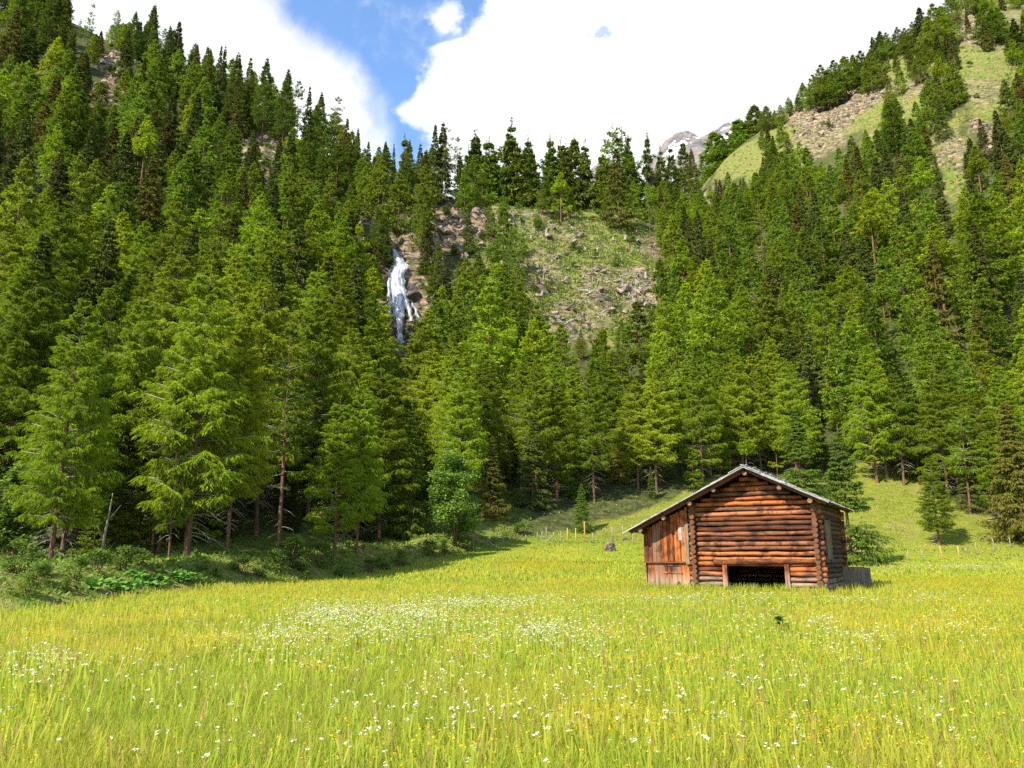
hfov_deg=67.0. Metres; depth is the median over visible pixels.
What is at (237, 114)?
spruce tree
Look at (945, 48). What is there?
spruce tree
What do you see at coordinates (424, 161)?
spruce tree
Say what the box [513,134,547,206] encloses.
larch tree
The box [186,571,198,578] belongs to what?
butterbur plant
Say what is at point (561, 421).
larch tree
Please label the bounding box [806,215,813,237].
spruce tree
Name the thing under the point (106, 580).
butterbur plant
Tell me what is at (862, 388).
larch tree
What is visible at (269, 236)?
larch tree
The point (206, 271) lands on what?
larch tree
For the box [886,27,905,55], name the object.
larch tree
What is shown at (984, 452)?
larch tree
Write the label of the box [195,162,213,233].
spruce tree
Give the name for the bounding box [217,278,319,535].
larch tree
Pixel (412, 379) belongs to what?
larch tree
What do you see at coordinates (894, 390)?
larch tree
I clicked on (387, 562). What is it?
bush
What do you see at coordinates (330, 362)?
larch tree
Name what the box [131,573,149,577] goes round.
butterbur plant
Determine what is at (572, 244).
shrub
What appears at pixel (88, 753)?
meadow grass
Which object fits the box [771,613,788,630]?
weed plant
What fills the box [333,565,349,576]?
bush
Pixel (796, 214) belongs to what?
spruce tree
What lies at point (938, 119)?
spruce tree
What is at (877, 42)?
larch tree
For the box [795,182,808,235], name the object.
spruce tree
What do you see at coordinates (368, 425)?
larch tree
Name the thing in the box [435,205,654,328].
brushwood
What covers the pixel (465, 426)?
larch tree
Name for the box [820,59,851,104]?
larch tree
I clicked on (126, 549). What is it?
bush
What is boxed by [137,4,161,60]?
larch tree
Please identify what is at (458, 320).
larch tree
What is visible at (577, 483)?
spruce tree
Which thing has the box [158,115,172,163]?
spruce tree
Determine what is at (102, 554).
bush
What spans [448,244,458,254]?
shrub
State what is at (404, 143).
spruce tree
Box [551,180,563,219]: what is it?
spruce tree
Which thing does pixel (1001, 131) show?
spruce tree
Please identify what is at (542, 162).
larch tree
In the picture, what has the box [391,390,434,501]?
larch tree
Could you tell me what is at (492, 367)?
larch tree
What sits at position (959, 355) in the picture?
larch tree
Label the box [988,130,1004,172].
spruce tree
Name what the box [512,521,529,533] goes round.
bush
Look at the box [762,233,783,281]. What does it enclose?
larch tree
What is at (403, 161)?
spruce tree
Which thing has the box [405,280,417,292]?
wet boulder
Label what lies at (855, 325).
larch tree
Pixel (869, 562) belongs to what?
bush
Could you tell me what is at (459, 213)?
boulder
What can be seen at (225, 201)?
spruce tree
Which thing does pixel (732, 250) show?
spruce tree
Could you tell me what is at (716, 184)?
spruce tree
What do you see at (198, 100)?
spruce tree
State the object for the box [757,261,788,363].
spruce tree
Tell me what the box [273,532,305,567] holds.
bush
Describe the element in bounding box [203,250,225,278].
larch tree
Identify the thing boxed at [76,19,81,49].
larch tree
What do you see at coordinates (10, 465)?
larch tree
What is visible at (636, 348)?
larch tree
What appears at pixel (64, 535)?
larch tree
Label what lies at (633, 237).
shrub
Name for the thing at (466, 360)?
larch tree
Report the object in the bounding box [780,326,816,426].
spruce tree
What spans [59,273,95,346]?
spruce tree
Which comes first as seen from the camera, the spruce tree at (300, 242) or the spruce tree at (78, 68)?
the spruce tree at (300, 242)
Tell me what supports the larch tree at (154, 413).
on the ground at (674, 490)
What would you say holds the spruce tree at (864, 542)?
on the ground at (674, 490)
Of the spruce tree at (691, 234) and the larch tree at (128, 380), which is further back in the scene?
the spruce tree at (691, 234)
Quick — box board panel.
[842,567,871,587]
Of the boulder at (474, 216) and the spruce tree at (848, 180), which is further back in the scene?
the spruce tree at (848, 180)
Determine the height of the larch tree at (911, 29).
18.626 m
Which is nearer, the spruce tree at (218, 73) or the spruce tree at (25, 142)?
the spruce tree at (25, 142)
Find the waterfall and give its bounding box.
[387,249,420,349]
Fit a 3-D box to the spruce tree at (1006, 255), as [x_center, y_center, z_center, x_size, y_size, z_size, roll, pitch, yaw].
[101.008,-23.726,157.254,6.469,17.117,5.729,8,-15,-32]
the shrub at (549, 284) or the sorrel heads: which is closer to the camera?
the sorrel heads
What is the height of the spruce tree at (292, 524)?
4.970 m
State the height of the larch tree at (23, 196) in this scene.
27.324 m
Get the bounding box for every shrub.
[262,158,270,165]
[263,142,272,150]
[416,264,428,273]
[440,205,449,213]
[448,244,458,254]
[457,210,466,219]
[464,246,474,253]
[481,207,493,214]
[521,299,533,310]
[530,284,537,291]
[542,280,554,291]
[568,241,575,249]
[594,209,603,220]
[611,257,624,265]
[627,234,636,243]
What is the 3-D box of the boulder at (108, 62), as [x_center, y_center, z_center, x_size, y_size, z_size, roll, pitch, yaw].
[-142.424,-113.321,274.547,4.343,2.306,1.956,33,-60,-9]
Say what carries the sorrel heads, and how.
on the ground at (674, 490)
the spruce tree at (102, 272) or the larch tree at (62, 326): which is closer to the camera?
the larch tree at (62, 326)
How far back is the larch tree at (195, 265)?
95.18 m
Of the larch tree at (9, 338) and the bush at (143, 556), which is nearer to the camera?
the bush at (143, 556)
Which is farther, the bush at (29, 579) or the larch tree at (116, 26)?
the larch tree at (116, 26)
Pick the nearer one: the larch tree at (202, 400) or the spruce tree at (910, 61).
the larch tree at (202, 400)
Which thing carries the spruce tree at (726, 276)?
on the ground at (674, 490)
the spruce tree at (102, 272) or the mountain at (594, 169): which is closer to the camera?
the spruce tree at (102, 272)
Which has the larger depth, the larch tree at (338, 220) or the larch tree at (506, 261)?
the larch tree at (506, 261)
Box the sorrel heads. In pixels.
[0,581,1023,767]
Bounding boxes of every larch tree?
[0,0,29,61]
[0,154,44,304]
[0,202,18,300]
[0,206,96,319]
[0,213,29,325]
[0,235,72,357]
[0,240,34,313]
[0,256,81,495]
[0,281,79,526]
[0,416,27,542]
[1,294,26,371]
[3,298,124,558]
[7,202,63,275]
[8,353,67,410]
[11,332,127,554]
[15,0,51,55]
[19,185,65,244]
[28,299,71,393]
[36,0,67,63]
[44,0,77,51]
[50,363,134,542]
[54,213,110,287]
[57,215,101,356]
[63,278,143,533]
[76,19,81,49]
[78,297,170,545]
[81,95,94,130]
[83,250,109,332]
[84,3,95,52]
[84,110,98,148]
[85,212,103,271]
[92,170,151,254]
[93,99,102,132]
[93,118,107,157]
[95,209,144,292]
[97,180,139,247]
[99,427,173,546]
[100,104,119,143]
[100,266,142,350]
[102,322,125,381]
[109,10,122,59]
[114,215,136,264]
[115,236,176,332]
[116,221,161,301]
[117,223,142,284]
[122,10,141,66]
[122,370,155,514]
[123,345,187,514]
[128,248,201,384]
[128,252,272,558]
[134,353,179,550]
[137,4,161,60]
[137,376,238,541]
[148,374,200,557]
[149,242,206,363]
[152,192,193,264]
[155,28,170,65]
[161,23,172,74]
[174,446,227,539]
[189,249,218,303]
[192,204,239,307]
[193,323,281,551]
[195,267,277,516]
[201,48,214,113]
[202,251,260,343]
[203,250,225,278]
[206,163,245,241]
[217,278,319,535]
[220,191,292,294]
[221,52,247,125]
[225,182,279,273]
[227,244,264,336]
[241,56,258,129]
[243,219,300,309]
[243,269,276,309]
[245,374,307,508]
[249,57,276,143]
[251,237,305,303]
[256,318,316,552]
[268,323,308,483]
[270,260,301,329]
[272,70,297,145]
[272,299,362,523]
[282,304,324,414]
[287,78,308,137]
[290,203,339,294]
[293,262,332,329]
[295,298,346,445]
[298,248,365,338]
[301,393,377,558]
[306,240,368,331]
[308,210,351,272]
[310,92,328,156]
[313,377,363,509]
[316,328,391,459]
[317,297,356,389]
[320,268,360,368]
[327,96,344,148]
[327,217,367,298]
[329,376,392,554]
[352,126,361,181]
[352,346,385,420]
[353,320,401,428]
[354,368,420,541]
[359,291,396,379]
[360,265,404,363]
[364,142,372,172]
[366,210,389,252]
[374,222,395,272]
[374,342,399,442]
[380,142,392,194]
[380,212,392,245]
[381,416,424,500]
[388,321,442,440]
[391,359,401,385]
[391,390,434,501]
[399,140,415,184]
[399,373,416,395]
[400,348,448,489]
[411,211,429,250]
[412,144,423,195]
[417,349,493,489]
[421,251,440,299]
[427,368,489,519]
[430,345,493,428]
[434,301,479,377]
[435,240,444,269]
[438,120,455,204]
[440,382,488,498]
[450,330,470,374]
[451,136,463,197]
[451,262,466,292]
[457,276,522,417]
[461,144,473,196]
[469,294,519,396]
[470,363,511,491]
[471,352,507,431]
[476,139,519,204]
[477,140,500,206]
[478,360,509,465]
[479,137,502,206]
[482,204,497,242]
[483,152,502,204]
[494,188,510,217]
[500,317,533,426]
[500,347,546,445]
[501,152,520,205]
[502,141,536,206]
[502,232,517,274]
[502,358,525,455]
[504,316,551,417]
[507,238,527,286]
[511,359,561,475]
[511,362,563,498]
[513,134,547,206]
[516,311,564,385]
[517,232,528,254]
[525,302,548,344]
[529,134,568,208]
[532,321,568,389]
[534,134,563,208]
[534,183,550,214]
[537,382,580,501]
[539,361,579,486]
[540,145,565,207]
[544,322,586,427]
[552,137,582,210]
[564,133,592,211]
[565,187,575,217]
[565,366,596,470]
[570,375,617,501]
[573,331,588,358]
[581,326,628,413]
[582,335,617,456]
[582,361,633,474]
[586,151,611,210]
[594,124,644,219]
[594,329,610,358]
[595,149,617,210]
[600,195,610,220]
[603,125,650,220]
[610,380,662,488]
[612,320,630,352]
[621,145,651,222]
[628,378,684,492]
[631,328,648,361]
[631,342,681,435]
[641,135,661,221]
[642,312,656,347]
[643,183,653,262]
[643,295,688,391]
[650,362,685,473]
[651,205,659,276]
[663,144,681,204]
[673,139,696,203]
[673,287,742,387]
[674,361,727,485]
[685,148,700,192]
[686,378,727,475]
[690,277,747,391]
[693,130,724,187]
[697,132,730,188]
[700,120,745,183]
[706,118,749,169]
[707,328,745,410]
[713,365,762,465]
[716,303,755,373]
[717,351,771,467]
[718,120,754,163]
[726,283,770,374]
[738,104,762,145]
[740,369,779,470]
[745,275,795,377]
[748,264,760,296]
[749,207,779,272]
[755,111,769,131]
[757,106,777,131]
[759,336,793,410]
[761,362,828,474]
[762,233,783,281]
[770,110,777,128]
[775,105,789,123]
[782,97,794,114]
[792,265,839,374]
[793,95,802,111]
[796,82,807,106]
[800,75,823,112]
[804,290,851,393]
[805,65,840,108]
[816,69,843,109]
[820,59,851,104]
[820,309,892,411]
[822,263,886,355]
[829,326,890,459]
[835,55,862,99]
[840,352,906,483]
[847,50,880,90]
[847,363,905,478]
[848,54,858,84]
[857,52,887,93]
[871,31,890,61]
[873,372,924,485]
[877,32,896,59]
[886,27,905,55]
[893,28,915,56]
[900,303,978,412]
[905,316,923,361]
[906,21,918,43]
[906,52,931,83]
[907,371,973,497]
[908,324,931,379]
[909,341,969,441]
[910,3,963,56]
[913,456,962,544]
[925,352,965,461]
[927,6,967,49]
[940,408,982,513]
[941,0,964,23]
[944,190,1023,309]
[944,388,983,494]
[949,394,1008,507]
[950,345,988,418]
[959,0,978,15]
[960,331,1005,417]
[964,278,1014,380]
[966,4,1004,43]
[970,431,1012,514]
[979,8,1007,45]
[982,367,1023,446]
[990,389,1023,510]
[991,7,1013,44]
[1004,299,1023,384]
[1006,334,1023,410]
[1008,344,1023,415]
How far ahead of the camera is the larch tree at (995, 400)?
97.27 m
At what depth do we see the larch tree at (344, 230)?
145.61 m
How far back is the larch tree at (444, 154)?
264.41 m
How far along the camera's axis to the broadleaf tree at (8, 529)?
37.03 m
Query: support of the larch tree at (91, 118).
on the ground at (674, 490)
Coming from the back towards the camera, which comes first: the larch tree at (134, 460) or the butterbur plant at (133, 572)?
the larch tree at (134, 460)
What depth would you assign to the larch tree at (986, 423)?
87.33 m
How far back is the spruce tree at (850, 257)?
177.39 m
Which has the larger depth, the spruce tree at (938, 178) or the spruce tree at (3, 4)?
the spruce tree at (3, 4)
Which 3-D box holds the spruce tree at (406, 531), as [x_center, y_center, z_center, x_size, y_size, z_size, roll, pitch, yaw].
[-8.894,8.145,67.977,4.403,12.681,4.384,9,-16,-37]
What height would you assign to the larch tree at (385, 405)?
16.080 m
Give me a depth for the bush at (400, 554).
56.34 m
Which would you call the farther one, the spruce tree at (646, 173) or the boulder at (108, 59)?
the spruce tree at (646, 173)
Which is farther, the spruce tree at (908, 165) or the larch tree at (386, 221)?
the spruce tree at (908, 165)
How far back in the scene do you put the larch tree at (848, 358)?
108.87 m
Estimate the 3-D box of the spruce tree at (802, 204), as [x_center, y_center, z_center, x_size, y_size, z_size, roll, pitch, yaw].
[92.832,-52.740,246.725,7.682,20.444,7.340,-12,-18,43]
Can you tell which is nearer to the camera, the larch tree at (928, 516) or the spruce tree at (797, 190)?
the larch tree at (928, 516)
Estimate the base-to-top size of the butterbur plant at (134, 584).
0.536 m
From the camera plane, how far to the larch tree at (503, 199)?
258.41 m
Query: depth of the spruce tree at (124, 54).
261.60 m
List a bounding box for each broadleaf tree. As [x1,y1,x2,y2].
[0,463,53,559]
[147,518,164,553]
[424,450,482,544]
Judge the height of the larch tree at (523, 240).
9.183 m
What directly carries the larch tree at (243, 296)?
on the ground at (674, 490)
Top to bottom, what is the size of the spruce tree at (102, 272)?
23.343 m
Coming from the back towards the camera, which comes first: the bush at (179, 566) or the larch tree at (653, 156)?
the larch tree at (653, 156)
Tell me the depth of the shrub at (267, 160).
229.36 m
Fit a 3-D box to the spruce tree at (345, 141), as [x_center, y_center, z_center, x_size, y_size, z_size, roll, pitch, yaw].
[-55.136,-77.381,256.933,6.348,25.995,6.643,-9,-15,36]
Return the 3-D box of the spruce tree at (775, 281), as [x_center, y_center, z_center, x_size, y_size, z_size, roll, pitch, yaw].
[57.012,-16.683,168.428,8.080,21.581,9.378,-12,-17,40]
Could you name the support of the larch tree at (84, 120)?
on the ground at (674, 490)
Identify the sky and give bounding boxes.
[0,0,959,198]
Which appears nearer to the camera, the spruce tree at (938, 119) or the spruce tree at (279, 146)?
the spruce tree at (279, 146)
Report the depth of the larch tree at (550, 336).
119.75 m
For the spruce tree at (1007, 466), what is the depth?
75.71 m
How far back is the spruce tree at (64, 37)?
254.74 m
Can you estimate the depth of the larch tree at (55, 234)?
93.45 m
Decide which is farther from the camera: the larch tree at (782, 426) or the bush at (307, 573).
the larch tree at (782, 426)
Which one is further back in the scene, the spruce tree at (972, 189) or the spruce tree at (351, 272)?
the spruce tree at (972, 189)
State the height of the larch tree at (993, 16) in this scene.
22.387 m
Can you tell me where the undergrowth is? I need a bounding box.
[0,470,531,608]
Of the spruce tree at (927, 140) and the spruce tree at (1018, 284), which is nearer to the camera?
the spruce tree at (1018, 284)
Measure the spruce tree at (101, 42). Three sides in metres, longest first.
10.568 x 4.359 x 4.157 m
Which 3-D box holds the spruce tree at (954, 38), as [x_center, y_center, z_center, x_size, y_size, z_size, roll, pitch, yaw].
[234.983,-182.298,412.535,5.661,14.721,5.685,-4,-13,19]
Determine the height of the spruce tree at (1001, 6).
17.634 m
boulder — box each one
[103,57,114,62]
[104,60,116,67]
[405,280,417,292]
[406,290,421,302]
[439,228,445,234]
[444,239,451,247]
[445,227,454,234]
[452,242,463,249]
[455,249,465,253]
[457,211,465,218]
[470,214,479,218]
[472,207,479,213]
[534,285,548,294]
[535,277,540,283]
[551,318,562,323]
[561,278,570,283]
[564,303,575,310]
[568,323,576,334]
[580,324,589,329]
[586,321,598,326]
[589,294,605,301]
[592,266,599,270]
[603,301,614,307]
[604,542,615,550]
[607,307,615,312]
[615,287,624,294]
[622,283,629,290]
[640,280,650,284]
[640,286,648,293]
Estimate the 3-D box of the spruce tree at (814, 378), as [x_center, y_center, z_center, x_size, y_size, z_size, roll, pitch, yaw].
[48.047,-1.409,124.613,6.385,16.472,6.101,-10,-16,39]
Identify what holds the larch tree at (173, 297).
on the ground at (674, 490)
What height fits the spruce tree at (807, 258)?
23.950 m
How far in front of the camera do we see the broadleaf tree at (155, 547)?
45.97 m
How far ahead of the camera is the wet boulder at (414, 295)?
206.94 m
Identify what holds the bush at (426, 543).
on the ground at (674, 490)
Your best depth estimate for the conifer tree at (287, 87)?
249.15 m
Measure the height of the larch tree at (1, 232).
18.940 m
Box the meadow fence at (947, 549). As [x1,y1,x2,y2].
[855,537,1019,560]
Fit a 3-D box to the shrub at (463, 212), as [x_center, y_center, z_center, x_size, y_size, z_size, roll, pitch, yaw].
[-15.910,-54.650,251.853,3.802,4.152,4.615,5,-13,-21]
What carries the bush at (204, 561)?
on the ground at (674, 490)
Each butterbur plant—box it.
[78,577,109,590]
[98,577,124,585]
[104,582,131,590]
[119,568,145,575]
[122,578,140,590]
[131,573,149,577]
[134,573,157,582]
[141,580,166,586]
[152,573,171,579]
[169,568,186,577]
[173,575,193,582]
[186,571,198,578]
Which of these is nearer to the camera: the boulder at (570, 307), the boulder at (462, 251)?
the boulder at (570, 307)
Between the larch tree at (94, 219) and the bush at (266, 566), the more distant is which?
the larch tree at (94, 219)
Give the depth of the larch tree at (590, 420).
88.94 m
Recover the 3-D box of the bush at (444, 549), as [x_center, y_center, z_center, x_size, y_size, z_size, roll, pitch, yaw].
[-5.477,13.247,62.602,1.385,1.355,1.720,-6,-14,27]
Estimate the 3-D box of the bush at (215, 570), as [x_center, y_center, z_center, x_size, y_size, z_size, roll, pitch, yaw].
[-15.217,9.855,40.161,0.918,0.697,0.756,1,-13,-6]
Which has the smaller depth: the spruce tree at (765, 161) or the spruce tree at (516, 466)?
the spruce tree at (516, 466)
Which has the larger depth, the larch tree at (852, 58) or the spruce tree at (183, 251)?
the larch tree at (852, 58)
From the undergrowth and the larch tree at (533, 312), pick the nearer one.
the undergrowth
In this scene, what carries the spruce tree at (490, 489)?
on the ground at (674, 490)
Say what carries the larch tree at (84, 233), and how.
on the ground at (674, 490)
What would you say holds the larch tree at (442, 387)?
on the ground at (674, 490)
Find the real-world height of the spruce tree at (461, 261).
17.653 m
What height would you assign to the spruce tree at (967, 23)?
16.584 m
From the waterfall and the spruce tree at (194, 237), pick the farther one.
the waterfall
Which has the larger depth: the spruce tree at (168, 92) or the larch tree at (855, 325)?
the spruce tree at (168, 92)
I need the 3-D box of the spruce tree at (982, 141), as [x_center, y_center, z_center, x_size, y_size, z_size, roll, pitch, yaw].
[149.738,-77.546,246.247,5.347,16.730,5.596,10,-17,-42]
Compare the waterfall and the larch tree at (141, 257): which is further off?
the waterfall
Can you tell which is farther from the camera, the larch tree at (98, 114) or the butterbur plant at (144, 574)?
the larch tree at (98, 114)
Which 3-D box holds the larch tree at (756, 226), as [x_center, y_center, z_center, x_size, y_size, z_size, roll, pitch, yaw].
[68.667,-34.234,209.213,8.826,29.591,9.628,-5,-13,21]
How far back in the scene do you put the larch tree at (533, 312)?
149.48 m
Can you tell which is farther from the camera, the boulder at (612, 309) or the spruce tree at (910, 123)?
the spruce tree at (910, 123)
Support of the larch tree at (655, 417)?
on the ground at (674, 490)
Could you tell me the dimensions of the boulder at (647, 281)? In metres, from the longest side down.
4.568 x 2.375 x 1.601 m
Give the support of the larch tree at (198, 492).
on the ground at (674, 490)
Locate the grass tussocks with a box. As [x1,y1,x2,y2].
[464,3,1023,562]
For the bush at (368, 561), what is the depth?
53.16 m
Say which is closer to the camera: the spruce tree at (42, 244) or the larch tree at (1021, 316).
the spruce tree at (42, 244)
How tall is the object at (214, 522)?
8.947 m
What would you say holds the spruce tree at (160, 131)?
on the ground at (674, 490)
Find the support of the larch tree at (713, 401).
on the ground at (674, 490)
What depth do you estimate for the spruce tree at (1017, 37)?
358.62 m
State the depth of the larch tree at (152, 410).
55.65 m
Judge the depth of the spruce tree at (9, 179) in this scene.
132.95 m
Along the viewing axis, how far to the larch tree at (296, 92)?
259.11 m
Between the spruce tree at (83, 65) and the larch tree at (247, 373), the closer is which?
the larch tree at (247, 373)
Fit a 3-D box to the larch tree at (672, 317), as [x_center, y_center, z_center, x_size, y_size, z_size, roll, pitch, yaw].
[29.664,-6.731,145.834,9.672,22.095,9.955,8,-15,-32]
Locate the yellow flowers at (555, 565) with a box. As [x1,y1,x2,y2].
[0,560,1023,767]
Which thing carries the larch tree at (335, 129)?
on the ground at (674, 490)
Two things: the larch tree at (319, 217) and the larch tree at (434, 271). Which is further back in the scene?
the larch tree at (434, 271)
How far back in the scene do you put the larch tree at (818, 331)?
134.17 m
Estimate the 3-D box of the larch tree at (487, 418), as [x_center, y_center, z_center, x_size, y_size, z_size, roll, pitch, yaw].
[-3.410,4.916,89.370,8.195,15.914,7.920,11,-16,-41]
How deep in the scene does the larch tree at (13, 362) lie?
46.87 m
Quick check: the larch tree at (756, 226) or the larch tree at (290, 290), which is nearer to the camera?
the larch tree at (290, 290)
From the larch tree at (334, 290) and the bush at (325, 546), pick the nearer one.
the bush at (325, 546)
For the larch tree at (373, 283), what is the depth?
134.98 m
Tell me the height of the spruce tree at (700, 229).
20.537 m
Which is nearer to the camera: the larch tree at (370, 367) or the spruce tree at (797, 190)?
the larch tree at (370, 367)
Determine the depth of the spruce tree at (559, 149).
677.17 m
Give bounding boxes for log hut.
[623,464,854,591]
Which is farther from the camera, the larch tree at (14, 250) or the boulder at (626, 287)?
the boulder at (626, 287)
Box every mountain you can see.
[590,159,620,210]
[648,122,731,196]
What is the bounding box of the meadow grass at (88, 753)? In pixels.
[0,497,1023,767]
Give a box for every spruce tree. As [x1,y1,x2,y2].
[0,0,7,27]
[0,8,22,67]
[0,34,6,65]
[0,110,8,186]
[0,113,40,209]
[0,126,16,173]
[0,151,23,230]
[0,228,66,332]
[0,349,42,543]
[16,28,42,82]
[17,166,28,238]
[28,74,72,160]
[38,147,63,203]
[42,159,76,224]
[46,25,67,70]
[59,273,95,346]
[65,28,77,69]
[69,126,99,191]
[74,64,83,92]
[76,50,83,65]
[78,54,89,103]
[78,479,123,536]
[79,214,128,350]
[81,51,94,102]
[92,130,142,218]
[93,121,120,195]
[98,30,104,53]
[112,30,134,83]
[122,115,145,192]
[123,66,132,90]
[126,171,142,247]
[131,156,171,266]
[134,22,141,60]
[137,57,147,89]
[140,132,169,231]
[142,129,169,191]
[144,31,158,77]
[147,105,159,145]
[158,65,171,102]
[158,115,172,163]
[159,244,202,358]
[161,87,181,156]
[165,20,185,97]
[172,86,191,139]
[174,369,246,538]
[176,104,203,160]
[180,92,203,157]
[181,126,202,188]
[186,224,198,255]
[191,43,201,76]
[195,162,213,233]
[196,207,212,239]
[202,142,215,183]
[203,81,218,120]
[211,47,222,113]
[215,46,227,121]
[216,176,241,250]
[221,169,249,241]
[222,213,244,275]
[227,91,245,142]
[242,240,257,279]
[243,144,266,199]
[244,130,256,163]
[258,183,284,254]
[260,253,293,355]
[265,148,282,206]
[266,137,283,186]
[281,129,299,182]
[282,187,295,234]
[282,477,302,532]
[286,242,301,310]
[290,217,311,309]
[299,87,314,155]
[313,250,335,306]
[324,384,387,540]
[334,119,352,185]
[345,263,374,351]
[346,209,364,288]
[346,259,371,345]
[346,476,374,539]
[369,242,383,287]
[370,156,381,201]
[387,411,433,541]
[390,144,396,195]
[398,133,410,192]
[398,154,406,198]
[412,151,432,208]
[416,226,430,274]
[422,217,434,257]
[425,124,445,202]
[432,123,454,204]
[432,268,454,349]
[441,264,453,301]
[450,154,465,199]
[452,259,467,313]
[462,212,475,253]
[464,134,486,205]
[465,129,484,196]
[476,437,513,520]
[497,117,525,202]
[507,417,557,510]
[511,449,519,475]
[522,146,541,208]
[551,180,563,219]
[552,137,565,204]
[565,436,596,497]
[568,484,594,533]
[573,138,599,208]
[580,158,592,211]
[597,148,637,229]
[603,419,635,483]
[623,150,646,216]
[633,374,647,433]
[640,133,656,218]
[646,467,658,499]
[653,146,670,191]
[653,187,668,237]
[672,236,696,300]
[679,203,690,248]
[685,216,702,270]
[689,210,710,262]
[705,240,718,274]
[714,180,718,203]
[715,180,723,211]
[715,242,723,269]
[722,266,731,307]
[724,242,737,285]
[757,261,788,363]
[758,262,787,340]
[764,127,770,146]
[764,150,776,179]
[771,135,778,160]
[777,406,828,497]
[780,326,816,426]
[788,201,809,255]
[790,239,796,255]
[793,190,810,235]
[794,245,829,350]
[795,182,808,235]
[796,328,832,420]
[805,192,822,236]
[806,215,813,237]
[822,426,896,565]
[831,298,861,408]
[835,223,865,303]
[841,156,856,206]
[849,145,868,203]
[853,232,885,304]
[864,157,897,216]
[868,37,876,57]
[874,130,883,171]
[880,145,895,198]
[883,151,896,177]
[891,152,903,197]
[892,192,918,256]
[894,128,914,186]
[898,159,916,213]
[905,159,919,201]
[906,51,914,78]
[906,118,932,169]
[908,6,926,55]
[915,198,927,244]
[917,238,966,360]
[920,442,932,478]
[921,123,936,161]
[929,427,955,480]
[930,155,945,191]
[931,34,942,62]
[932,95,953,146]
[932,182,956,238]
[941,33,955,62]
[948,34,962,66]
[949,30,959,51]
[952,438,990,511]
[961,151,969,178]
[962,459,987,494]
[963,136,991,190]
[964,12,973,33]
[965,220,1012,329]
[966,179,978,228]
[966,304,1006,395]
[976,118,991,161]
[976,399,1023,545]
[978,18,994,51]
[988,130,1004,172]
[990,109,1015,176]
[996,228,1023,301]
[997,0,1008,10]
[998,133,1022,201]
[999,154,1023,218]
[1005,18,1023,65]
[1007,265,1023,333]
[1013,72,1023,117]
[1019,16,1023,36]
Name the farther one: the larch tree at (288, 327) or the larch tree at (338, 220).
the larch tree at (338, 220)
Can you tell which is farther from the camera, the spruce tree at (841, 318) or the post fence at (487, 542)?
the spruce tree at (841, 318)
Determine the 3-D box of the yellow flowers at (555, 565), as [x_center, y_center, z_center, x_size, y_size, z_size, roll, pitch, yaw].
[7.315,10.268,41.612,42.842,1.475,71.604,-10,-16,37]
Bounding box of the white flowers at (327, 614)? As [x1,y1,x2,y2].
[0,560,1023,767]
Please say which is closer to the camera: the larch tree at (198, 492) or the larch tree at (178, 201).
the larch tree at (198, 492)
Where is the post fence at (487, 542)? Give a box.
[473,521,639,546]
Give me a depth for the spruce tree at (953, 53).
381.96 m
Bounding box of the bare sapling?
[92,493,120,559]
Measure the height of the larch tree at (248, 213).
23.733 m
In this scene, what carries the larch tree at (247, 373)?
on the ground at (674, 490)
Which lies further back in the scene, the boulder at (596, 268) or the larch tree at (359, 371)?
the boulder at (596, 268)
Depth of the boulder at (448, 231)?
238.50 m
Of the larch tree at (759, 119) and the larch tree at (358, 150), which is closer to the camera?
the larch tree at (358, 150)
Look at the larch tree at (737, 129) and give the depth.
675.84 m
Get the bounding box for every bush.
[0,536,47,573]
[7,571,45,597]
[17,560,56,586]
[50,574,79,592]
[56,555,92,579]
[85,547,118,573]
[98,568,114,579]
[111,545,139,569]
[129,545,152,565]
[153,562,167,573]
[174,562,187,570]
[190,555,217,570]
[209,567,226,577]
[227,556,252,574]
[251,559,272,577]
[262,547,291,570]
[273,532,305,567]
[289,553,310,572]
[300,570,310,579]
[301,538,336,568]
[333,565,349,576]
[364,556,381,571]
[374,552,391,568]
[390,549,409,565]
[420,538,438,553]
[439,539,454,554]
[459,535,479,550]
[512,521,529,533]
[860,557,878,566]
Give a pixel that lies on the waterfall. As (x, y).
(399, 300)
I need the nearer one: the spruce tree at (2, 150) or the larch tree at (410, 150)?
the spruce tree at (2, 150)
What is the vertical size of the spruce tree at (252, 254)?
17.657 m
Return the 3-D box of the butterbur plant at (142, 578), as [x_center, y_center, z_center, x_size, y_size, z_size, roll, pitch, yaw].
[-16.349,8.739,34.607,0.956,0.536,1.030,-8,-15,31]
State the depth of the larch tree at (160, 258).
92.46 m
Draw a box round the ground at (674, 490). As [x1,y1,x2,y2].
[0,0,1023,767]
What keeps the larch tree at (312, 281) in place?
on the ground at (674, 490)
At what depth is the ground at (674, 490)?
112.36 m
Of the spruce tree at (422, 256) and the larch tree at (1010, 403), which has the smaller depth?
the larch tree at (1010, 403)
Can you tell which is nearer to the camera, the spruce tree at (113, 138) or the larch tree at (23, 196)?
the larch tree at (23, 196)
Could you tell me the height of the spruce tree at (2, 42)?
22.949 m
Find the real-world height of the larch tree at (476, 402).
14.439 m
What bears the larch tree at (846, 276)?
on the ground at (674, 490)
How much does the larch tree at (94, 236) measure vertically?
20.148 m

